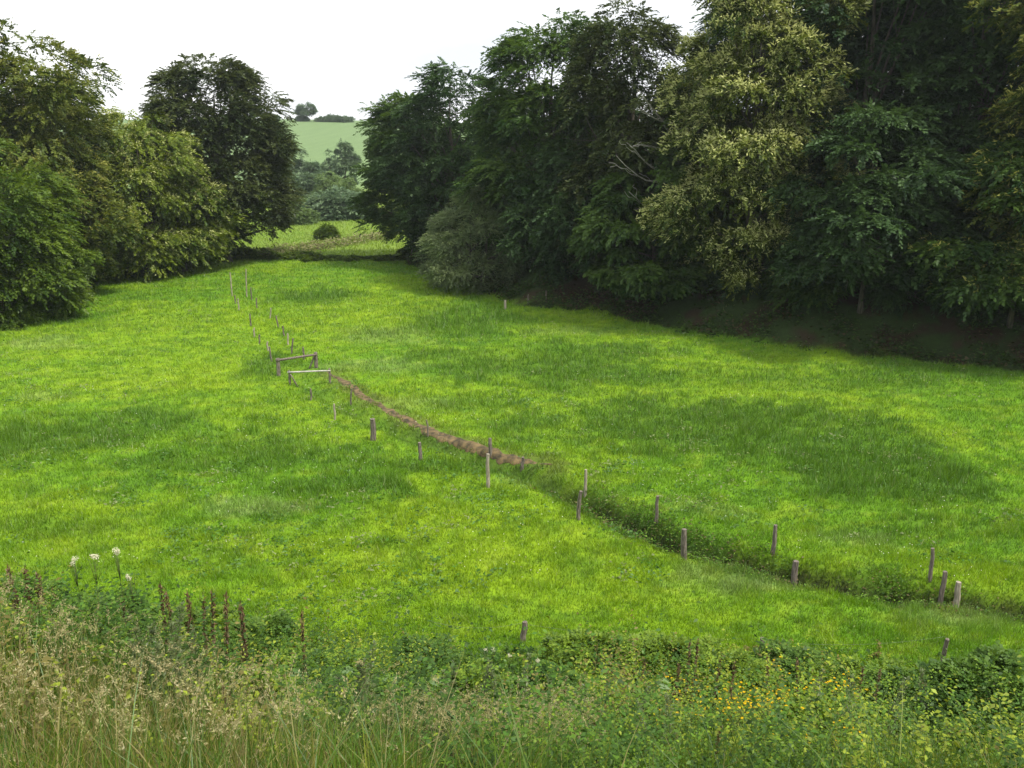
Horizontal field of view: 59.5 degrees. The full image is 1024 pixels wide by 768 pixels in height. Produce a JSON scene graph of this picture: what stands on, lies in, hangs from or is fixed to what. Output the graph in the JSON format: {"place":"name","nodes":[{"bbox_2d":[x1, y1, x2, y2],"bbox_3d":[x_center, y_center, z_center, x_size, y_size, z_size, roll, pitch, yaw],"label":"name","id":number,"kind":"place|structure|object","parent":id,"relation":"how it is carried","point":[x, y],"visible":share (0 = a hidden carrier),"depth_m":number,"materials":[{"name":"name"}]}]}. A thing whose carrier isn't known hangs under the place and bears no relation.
{"place":"outdoors","nodes":[
{"label":"outdoors","id":0,"kind":"place"},
{"bbox_2d":[327,372,550,464],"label":"path","id":1,"kind":"structure","parent":0,"point":[499,456],"depth_m":39.55,"materials":[{"name":"soil"}]},
{"bbox_2d":[0,0,909,122],"label":"sky","id":2,"kind":"structure","parent":0,"point":[334,56],"materials":[{"name":"white"}]},
{"bbox_2d":[0,119,1023,767],"bbox_3d":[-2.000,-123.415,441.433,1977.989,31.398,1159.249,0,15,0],"label":"ground","id":3,"kind":"structure","parent":0,"point":[316,139],"depth_m":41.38,"materials":[{"name":"plant"}]},
{"bbox_2d":[1,244,94,307],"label":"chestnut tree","id":4,"kind":"object","parent":3,"relation":"on","point":[26,299],"visible":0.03,"depth_m":69.36,"materials":[{"name":"green plant"}]},
{"bbox_2d":[0,573,100,632],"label":"bramble bush","id":5,"kind":"object","parent":3,"relation":"on","point":[3,579],"visible":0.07,"depth_m":23.13,"materials":[{"name":"green plant"}]},
{"bbox_2d":[0,138,105,330],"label":"ash tree","id":6,"kind":"object","parent":3,"relation":"on","point":[60,256],"visible":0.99,"depth_m":62.87,"materials":[{"name":"green plant"}]},
{"bbox_2d":[0,117,128,293],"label":"chestnut tree","id":7,"kind":"object","parent":3,"relation":"on","point":[42,153],"visible":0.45,"depth_m":71.51,"materials":[{"name":"green plant"}]},
{"bbox_2d":[0,85,128,194],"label":"oak tree","id":8,"kind":"object","parent":3,"relation":"on","point":[118,191],"visible":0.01,"depth_m":86.92,"materials":[{"name":"green plant"}]},
{"bbox_2d":[0,17,141,279],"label":"chestnut tree","id":9,"kind":"object","parent":3,"relation":"on","point":[60,95],"visible":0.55,"depth_m":72.44,"materials":[{"name":"green plant"}]},
{"bbox_2d":[87,554,109,661],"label":"meadowsweet plant","id":10,"kind":"object","parent":3,"relation":"on","point":[93,556],"visible":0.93,"depth_m":9.92,"materials":[{"name":"green plant"}]},
{"bbox_2d":[45,583,164,644],"bbox_3d":[-10.394,6.268,22.442,3.321,2.186,3.454,12,19,36],"label":"bramble bush","id":11,"kind":"object","parent":3,"relation":"on","point":[130,610],"visible":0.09,"depth_m":22.91,"materials":[{"name":"green plant"}]},
{"bbox_2d":[4,256,215,311],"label":"undergrowth","id":12,"kind":"object","parent":3,"relation":"on","point":[115,279],"visible":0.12,"depth_m":85.37,"materials":[{"name":"green plant"}]},
{"bbox_2d":[112,548,132,667],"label":"meadowsweet plant","id":13,"kind":"object","parent":3,"relation":"on","point":[117,555],"visible":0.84,"depth_m":10.09,"materials":[{"name":"green plant"}]},
{"bbox_2d":[124,609,152,693],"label":"mugwort plant","id":14,"kind":"object","parent":3,"relation":"on","point":[137,630],"visible":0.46,"depth_m":9.66,"materials":[{"name":"green plant"}]},
{"bbox_2d":[128,636,152,699],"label":"mugwort plant","id":15,"kind":"object","parent":3,"relation":"on","point":[134,658],"visible":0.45,"depth_m":9.24,"materials":[{"name":"green plant"}]},
{"bbox_2d":[147,641,166,718],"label":"mugwort plant","id":16,"kind":"object","parent":3,"relation":"on","point":[156,667],"visible":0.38,"depth_m":8.94,"materials":[{"name":"green plant"}]},
{"bbox_2d":[73,106,249,283],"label":"chestnut tree","id":17,"kind":"object","parent":3,"relation":"on","point":[144,131],"visible":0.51,"depth_m":82.15,"materials":[{"name":"green plant"}]},
{"bbox_2d":[145,621,177,713],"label":"mugwort plant","id":18,"kind":"object","parent":3,"relation":"on","point":[152,632],"visible":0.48,"depth_m":9.37,"materials":[{"name":"green plant"}]},
{"bbox_2d":[157,583,169,659],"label":"dock plant","id":19,"kind":"object","parent":3,"relation":"on","point":[162,604],"visible":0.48,"depth_m":11.64,"materials":[{"name":"brown plant"}]},
{"bbox_2d":[163,601,186,694],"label":"mugwort plant","id":20,"kind":"object","parent":3,"relation":"on","point":[180,617],"visible":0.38,"depth_m":9.95,"materials":[{"name":"green plant"}]},
{"bbox_2d":[167,620,197,724],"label":"mugwort plant","id":21,"kind":"object","parent":3,"relation":"on","point":[172,629],"visible":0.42,"depth_m":9.80,"materials":[{"name":"green plant"}]},
{"bbox_2d":[169,647,199,716],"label":"mugwort plant","id":22,"kind":"object","parent":3,"relation":"on","point":[181,662],"visible":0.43,"depth_m":9.28,"materials":[{"name":"green plant"}]},
{"bbox_2d":[118,601,250,662],"bbox_3d":[-7.841,6.409,21.511,2.784,2.096,3.616,8,18,28],"label":"bramble bush","id":23,"kind":"object","parent":3,"relation":"on","point":[219,617],"visible":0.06,"depth_m":21.94,"materials":[{"name":"green plant"}]},
{"bbox_2d":[129,153,249,276],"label":"chestnut tree","id":24,"kind":"object","parent":3,"relation":"on","point":[194,239],"visible":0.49,"depth_m":84.95,"materials":[{"name":"green plant"}]},
{"bbox_2d":[189,624,211,706],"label":"mugwort plant","id":25,"kind":"object","parent":3,"relation":"on","point":[193,639],"visible":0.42,"depth_m":10.05,"materials":[{"name":"green plant"}]},
{"bbox_2d":[209,590,222,677],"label":"dock plant","id":26,"kind":"object","parent":3,"relation":"on","point":[212,611],"visible":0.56,"depth_m":12.32,"materials":[{"name":"brown plant"}]},
{"bbox_2d":[123,52,309,262],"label":"oak tree","id":27,"kind":"object","parent":3,"relation":"on","point":[237,85],"visible":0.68,"depth_m":88.62,"materials":[{"name":"green plant"}]},
{"bbox_2d":[223,592,230,665],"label":"dock plant","id":28,"kind":"object","parent":3,"relation":"on","point":[226,635],"visible":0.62,"depth_m":12.37,"materials":[{"name":"brown plant"}]},
{"bbox_2d":[237,600,249,665],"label":"dock plant","id":29,"kind":"object","parent":3,"relation":"on","point":[242,624],"visible":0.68,"depth_m":12.83,"materials":[{"name":"brown plant"}]},
{"bbox_2d":[230,244,268,259],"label":"hedge bush","id":30,"kind":"object","parent":3,"relation":"on","point":[250,250],"visible":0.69,"depth_m":97.76,"materials":[{"name":"green plant"}]},
{"bbox_2d":[199,609,318,672],"bbox_3d":[-5.982,6.362,20.902,3.098,2.111,2.931,0,15,0],"label":"bramble bush","id":31,"kind":"object","parent":3,"relation":"on","point":[277,621],"visible":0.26,"depth_m":20.58,"materials":[{"name":"green plant"}]},
{"bbox_2d":[204,663,330,730],"bbox_3d":[-3.231,4.180,11.186,1.941,1.442,1.978,0,15,0],"label":"bramble bush","id":32,"kind":"object","parent":3,"relation":"on","point":[270,677],"visible":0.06,"depth_m":11.28,"materials":[{"name":"green plant"}]},
{"bbox_2d":[247,250,292,260],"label":"hedge bush","id":33,"kind":"object","parent":3,"relation":"on","point":[276,256],"visible":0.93,"depth_m":97.85,"materials":[{"name":"green plant"}]},
{"bbox_2d":[151,219,406,255],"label":"field grass","id":34,"kind":"structure","parent":3,"relation":"on","point":[312,231],"depth_m":116.32,"materials":[{"name":"plant"}]},
{"bbox_2d":[275,352,317,375],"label":"rail barrier","id":35,"kind":"object","parent":3,"relation":"on","point":[314,359],"visible":0.86,"depth_m":51.49,"materials":[{"name":"wood"}]},
{"bbox_2d":[279,144,317,174],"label":"distant tree","id":36,"kind":"object","parent":3,"relation":"on","point":[298,165],"visible":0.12,"depth_m":201.05,"materials":[{"name":"green plant"}]},
{"bbox_2d":[291,205,319,224],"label":"bush","id":37,"kind":"object","parent":3,"relation":"on","point":[310,215],"visible":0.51,"depth_m":136.55,"materials":[{"name":"green plant"}]},
{"bbox_2d":[289,170,322,201],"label":"distant tree","id":38,"kind":"object","parent":3,"relation":"on","point":[304,180],"visible":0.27,"depth_m":177.03,"materials":[{"name":"green plant"}]},
{"bbox_2d":[294,102,318,117],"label":"skyline tree","id":39,"kind":"object","parent":3,"relation":"on","point":[303,110],"visible":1,"depth_m":388.84,"materials":[{"name":"green plant"}]},
{"bbox_2d":[292,250,325,262],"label":"hedge bush","id":40,"kind":"object","parent":3,"relation":"on","point":[306,257],"visible":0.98,"depth_m":97.79,"materials":[{"name":"green plant"}]},
{"bbox_2d":[287,368,330,386],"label":"rail barrier","id":41,"kind":"object","parent":3,"relation":"on","point":[290,375],"visible":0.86,"depth_m":48.65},
{"bbox_2d":[298,160,326,181],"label":"distant tree","id":42,"kind":"object","parent":3,"relation":"on","point":[309,167],"visible":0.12,"depth_m":194.14,"materials":[{"name":"green plant"}]},
{"bbox_2d":[273,664,353,723],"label":"bracken fern","id":43,"kind":"object","parent":3,"relation":"on","point":[299,673],"visible":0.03,"depth_m":13.69,"materials":[{"name":"plant"}]},
{"bbox_2d":[0,568,631,767],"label":"seed grass","id":44,"kind":"structure","parent":3,"relation":"on","point":[132,698],"depth_m":7.12,"materials":[{"name":"plant"}]},
{"bbox_2d":[243,229,399,258],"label":"track scrub","id":45,"kind":"object","parent":3,"relation":"on","point":[318,244],"visible":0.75,"depth_m":108.57,"materials":[{"name":"green plant"}]},
{"bbox_2d":[266,642,381,680],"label":"bramble bush","id":46,"kind":"object","parent":3,"relation":"on","point":[292,649],"visible":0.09,"depth_m":18.78,"materials":[{"name":"green plant"}]},
{"bbox_2d":[308,223,341,239],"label":"round bush","id":47,"kind":"object","parent":3,"relation":"on","point":[323,231],"visible":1,"depth_m":115.08,"materials":[{"name":"green plant"}]},
{"bbox_2d":[311,170,347,194],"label":"distant tree","id":48,"kind":"object","parent":3,"relation":"on","point":[329,178],"visible":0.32,"depth_m":172.08,"materials":[{"name":"green plant"}]},
{"bbox_2d":[296,185,367,220],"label":"bush","id":49,"kind":"object","parent":3,"relation":"on","point":[330,205],"visible":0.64,"depth_m":143.38,"materials":[{"name":"green plant"}]},
{"bbox_2d":[325,254,363,261],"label":"hedge bush","id":50,"kind":"object","parent":3,"relation":"on","point":[353,257],"visible":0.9,"depth_m":97.81,"materials":[{"name":"green plant"}]},
{"bbox_2d":[329,138,362,187],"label":"distant tree","id":51,"kind":"object","parent":3,"relation":"on","point":[351,157],"visible":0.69,"depth_m":197.51,"materials":[{"name":"green plant"}]},
{"bbox_2d":[332,176,362,192],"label":"distant tree","id":52,"kind":"object","parent":3,"relation":"on","point":[349,183],"visible":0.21,"depth_m":163.71,"materials":[{"name":"green plant"}]},
{"bbox_2d":[347,658,367,739],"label":"mugwort plant","id":53,"kind":"object","parent":3,"relation":"on","point":[361,676],"visible":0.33,"depth_m":10.80,"materials":[{"name":"green plant"}]},
{"bbox_2d":[356,662,381,724],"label":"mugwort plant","id":54,"kind":"object","parent":3,"relation":"on","point":[365,684],"visible":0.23,"depth_m":10.87,"materials":[{"name":"green plant"}]},
{"bbox_2d":[363,640,377,719],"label":"mugwort plant","id":55,"kind":"object","parent":3,"relation":"on","point":[372,661],"visible":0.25,"depth_m":11.27,"materials":[{"name":"green plant"}]},
{"bbox_2d":[370,254,406,261],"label":"hedge bush","id":56,"kind":"object","parent":3,"relation":"on","point":[385,257],"visible":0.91,"depth_m":97.67,"materials":[{"name":"green plant"}]},
{"bbox_2d":[347,673,443,726],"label":"bramble bush","id":57,"kind":"object","parent":3,"relation":"on","point":[400,683],"visible":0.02,"depth_m":14.20,"materials":[{"name":"green plant"}]},
{"bbox_2d":[344,89,466,257],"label":"hornbeam tree","id":58,"kind":"object","parent":3,"relation":"on","point":[371,198],"visible":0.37,"depth_m":92.85,"materials":[{"name":"green plant"}]},
{"bbox_2d":[381,632,476,686],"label":"bramble bush","id":59,"kind":"object","parent":3,"relation":"on","point":[412,638],"visible":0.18,"depth_m":20.11,"materials":[{"name":"green plant"}]},
{"bbox_2d":[366,56,525,255],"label":"hornbeam tree","id":60,"kind":"object","parent":3,"relation":"on","point":[417,193],"visible":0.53,"depth_m":86.48,"materials":[{"name":"green plant"}]},
{"bbox_2d":[414,658,520,724],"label":"bramble bush","id":61,"kind":"object","parent":3,"relation":"on","point":[476,678],"visible":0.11,"depth_m":17.65,"materials":[{"name":"green plant"}]},
{"bbox_2d":[409,182,535,295],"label":"willow bush","id":62,"kind":"object","parent":3,"relation":"on","point":[444,274],"visible":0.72,"depth_m":76.38,"materials":[{"name":"green plant"}]},
{"bbox_2d":[476,659,492,731],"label":"mugwort plant","id":63,"kind":"object","parent":3,"relation":"on","point":[487,671],"visible":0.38,"depth_m":12.52,"materials":[{"name":"green plant"}]},
{"bbox_2d":[0,533,1023,767],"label":"bank undergrowth","id":64,"kind":"object","parent":3,"relation":"on","point":[608,726],"visible":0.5,"depth_m":9.19,"materials":[{"name":"green plant"}]},
{"bbox_2d":[0,582,1023,767],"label":"tall grass","id":65,"kind":"structure","parent":3,"relation":"on","point":[247,752],"depth_m":6.39,"materials":[{"name":"plant"}]},
{"bbox_2d":[0,268,1023,627],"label":"meadow weeds","id":66,"kind":"object","parent":3,"relation":"on","point":[630,534],"visible":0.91,"depth_m":33.41,"materials":[{"name":"green plant"}]},
{"bbox_2d":[515,653,532,735],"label":"mugwort plant","id":67,"kind":"object","parent":3,"relation":"on","point":[526,676],"visible":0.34,"depth_m":13.26,"materials":[{"name":"green plant"}]},
{"bbox_2d":[445,7,629,270],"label":"hornbeam tree","id":68,"kind":"object","parent":3,"relation":"on","point":[519,103],"visible":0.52,"depth_m":72.74,"materials":[{"name":"green plant"}]},
{"bbox_2d":[501,659,586,720],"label":"bramble bush","id":69,"kind":"object","parent":3,"relation":"on","point":[571,676],"visible":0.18,"depth_m":17.57,"materials":[{"name":"green plant"}]},
{"bbox_2d":[493,137,638,288],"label":"holly tree","id":70,"kind":"object","parent":3,"relation":"on","point":[536,243],"visible":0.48,"depth_m":70.14,"materials":[{"name":"green plant"}]},
{"bbox_2d":[527,626,640,692],"bbox_3d":[1.771,6.375,19.599,2.926,1.745,3.190,0,15,0],"label":"bramble bush","id":71,"kind":"object","parent":3,"relation":"on","point":[571,638],"visible":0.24,"depth_m":19.88,"materials":[{"name":"green plant"}]},
{"bbox_2d":[533,0,722,272],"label":"oak tree","id":72,"kind":"object","parent":3,"relation":"on","point":[634,131],"visible":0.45,"depth_m":66.72,"materials":[{"name":"green plant"}]},
{"bbox_2d":[593,240,665,293],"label":"elder bush","id":73,"kind":"object","parent":3,"relation":"on","point":[646,258],"visible":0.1,"depth_m":68.47,"materials":[{"name":"green plant"}]},
{"bbox_2d":[580,680,682,741],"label":"bramble bush","id":74,"kind":"object","parent":3,"relation":"on","point":[657,691],"visible":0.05,"depth_m":14.61,"materials":[{"name":"green plant"}]},
{"bbox_2d":[564,146,745,306],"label":"sycamore tree","id":75,"kind":"object","parent":3,"relation":"on","point":[596,227],"visible":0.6,"depth_m":63.83,"materials":[{"name":"green plant"}]},
{"bbox_2d":[612,90,696,209],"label":"dead branches","id":76,"kind":"object","parent":75,"relation":"attached to","point":[641,144],"visible":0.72,"depth_m":63.21,"materials":[{"name":"grey wood"}]},
{"bbox_2d":[604,629,722,703],"bbox_3d":[3.155,6.215,19.228,2.434,1.774,2.726,-8,18,-28],"label":"bramble bush","id":77,"kind":"object","parent":3,"relation":"on","point":[649,641],"visible":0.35,"depth_m":19.13,"materials":[{"name":"green plant"}]},
{"bbox_2d":[661,692,680,765],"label":"mugwort plant","id":78,"kind":"object","parent":3,"relation":"on","point":[667,701],"visible":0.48,"depth_m":11.19,"materials":[{"name":"green plant"}]},
{"bbox_2d":[681,528,686,560],"bbox_3d":[5.453,5.247,28.389,0.215,1.413,0.206,1,15,6],"label":"fence post","id":79,"kind":"object","parent":3,"relation":"on","point":[684,543],"visible":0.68,"depth_m":28.28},
{"bbox_2d":[635,70,742,230],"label":"forest tree","id":80,"kind":"object","parent":3,"relation":"on","point":[660,116],"visible":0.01,"depth_m":75.51,"materials":[{"name":"green plant"}]},
{"bbox_2d":[400,244,1023,370],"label":"wood undergrowth","id":81,"kind":"object","parent":3,"relation":"on","point":[642,313],"visible":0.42,"depth_m":59.86,"materials":[{"name":"green plant"}]},
{"bbox_2d":[667,632,791,724],"bbox_3d":[4.314,6.135,17.988,2.348,1.720,2.413,0,15,0],"label":"bramble bush","id":82,"kind":"object","parent":3,"relation":"on","point":[741,662],"visible":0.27,"depth_m":17.88,"materials":[{"name":"green plant"}]},
{"bbox_2d":[701,237,782,299],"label":"elder bush","id":83,"kind":"object","parent":3,"relation":"on","point":[764,262],"visible":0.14,"depth_m":61.82,"materials":[{"name":"green plant"}]},
{"bbox_2d":[635,0,880,300],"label":"chestnut tree","id":84,"kind":"object","parent":3,"relation":"on","point":[753,178],"visible":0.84,"depth_m":57.49,"materials":[{"name":"green plant"}]},
{"bbox_2d":[677,0,863,224],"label":"forest tree","id":85,"kind":"object","parent":3,"relation":"on","point":[712,48],"visible":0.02,"depth_m":70.44,"materials":[{"name":"green plant"}]},
{"bbox_2d":[530,476,1021,620],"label":"ditch plants","id":86,"kind":"object","parent":3,"relation":"on","point":[688,552],"visible":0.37,"depth_m":29.04,"materials":[{"name":"green plant"}]},
{"bbox_2d":[791,560,798,584],"bbox_3d":[8.861,6.079,28.114,0.218,1.179,0.205,-1,15,-5],"label":"fence post","id":87,"kind":"object","parent":3,"relation":"on","point":[794,573],"visible":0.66,"depth_m":27.99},
{"bbox_2d":[750,637,849,697],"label":"bramble bush","id":88,"kind":"object","parent":3,"relation":"on","point":[798,652],"visible":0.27,"depth_m":18.82,"materials":[{"name":"green plant"}]},
{"bbox_2d":[749,686,893,759],"bbox_3d":[4.555,5.240,13.169,2.268,1.287,2.098,0,15,0],"label":"bramble bush","id":89,"kind":"object","parent":3,"relation":"on","point":[814,703],"visible":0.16,"depth_m":13.30,"materials":[{"name":"green plant"}]},
{"bbox_2d":[842,674,857,729],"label":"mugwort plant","id":90,"kind":"object","parent":3,"relation":"on","point":[847,687],"visible":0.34,"depth_m":12.75,"materials":[{"name":"green plant"}]},
{"bbox_2d":[799,651,911,705],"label":"bramble bush","id":91,"kind":"object","parent":3,"relation":"on","point":[848,663],"visible":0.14,"depth_m":18.09,"materials":[{"name":"green plant"}]},
{"bbox_2d":[738,0,1005,282],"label":"hornbeam tree","id":92,"kind":"object","parent":3,"relation":"on","point":[810,15],"visible":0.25,"depth_m":56.72,"materials":[{"name":"green plant"}]},
{"bbox_2d":[753,94,1009,313],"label":"hazel tree","id":93,"kind":"object","parent":3,"relation":"on","point":[795,262],"visible":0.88,"depth_m":52.56,"materials":[{"name":"green plant"}]},
{"bbox_2d":[882,676,909,746],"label":"mugwort plant","id":94,"kind":"object","parent":3,"relation":"on","point":[904,684],"visible":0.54,"depth_m":13.24,"materials":[{"name":"green plant"}]},
{"bbox_2d":[857,657,941,732],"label":"bramble bush","id":95,"kind":"object","parent":3,"relation":"on","point":[894,672],"visible":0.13,"depth_m":16.64,"materials":[{"name":"green plant"}]},
{"bbox_2d":[782,0,1019,196],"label":"forest tree","id":96,"kind":"object","parent":3,"relation":"on","point":[886,13],"visible":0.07,"depth_m":62.51,"materials":[{"name":"green plant"}]},
{"bbox_2d":[909,667,928,732],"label":"mugwort plant","id":97,"kind":"object","parent":3,"relation":"on","point":[920,683],"visible":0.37,"depth_m":13.86,"materials":[{"name":"green plant"}]},
{"bbox_2d":[938,570,947,603],"bbox_3d":[12.786,6.207,26.657,0.182,1.410,0.172,13,20,38],"label":"fence post","id":98,"kind":"object","parent":3,"relation":"on","point":[942,588],"visible":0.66,"depth_m":26.56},
{"bbox_2d":[873,0,1023,257],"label":"hornbeam tree","id":99,"kind":"object","parent":3,"relation":"on","point":[990,77],"visible":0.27,"depth_m":54.70,"materials":[{"name":"green plant"}]},
{"bbox_2d":[878,1,1022,201],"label":"forest tree","id":100,"kind":"object","parent":3,"relation":"on","point":[904,69],"depth_m":64.99,"materials":[{"name":"green plant"}]},
{"bbox_2d":[952,581,961,607],"bbox_3d":[13.166,6.397,26.555,0.206,1.194,0.192,-10,18,-33],"label":"fence post","id":101,"kind":"object","parent":3,"relation":"on","point":[957,594],"visible":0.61,"depth_m":26.43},
{"bbox_2d":[896,640,1023,763],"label":"bramble bush","id":102,"kind":"object","parent":3,"relation":"on","point":[1007,665],"visible":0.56,"depth_m":13.67,"materials":[{"name":"green plant"}]},
{"bbox_2d":[901,130,1023,328],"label":"hazel tree","id":103,"kind":"object","parent":3,"relation":"on","point":[984,283],"visible":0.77,"depth_m":50.17,"materials":[{"name":"green plant"}]},
{"bbox_2d":[938,255,1023,326],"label":"elder bush","id":104,"kind":"object","parent":3,"relation":"on","point":[961,310],"visible":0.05,"depth_m":54.11,"materials":[{"name":"green plant"}]},
{"bbox_2d":[954,0,1023,262],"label":"chestnut tree","id":105,"kind":"object","parent":3,"relation":"on","point":[1011,21],"visible":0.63,"depth_m":51.28,"materials":[{"name":"green plant"}]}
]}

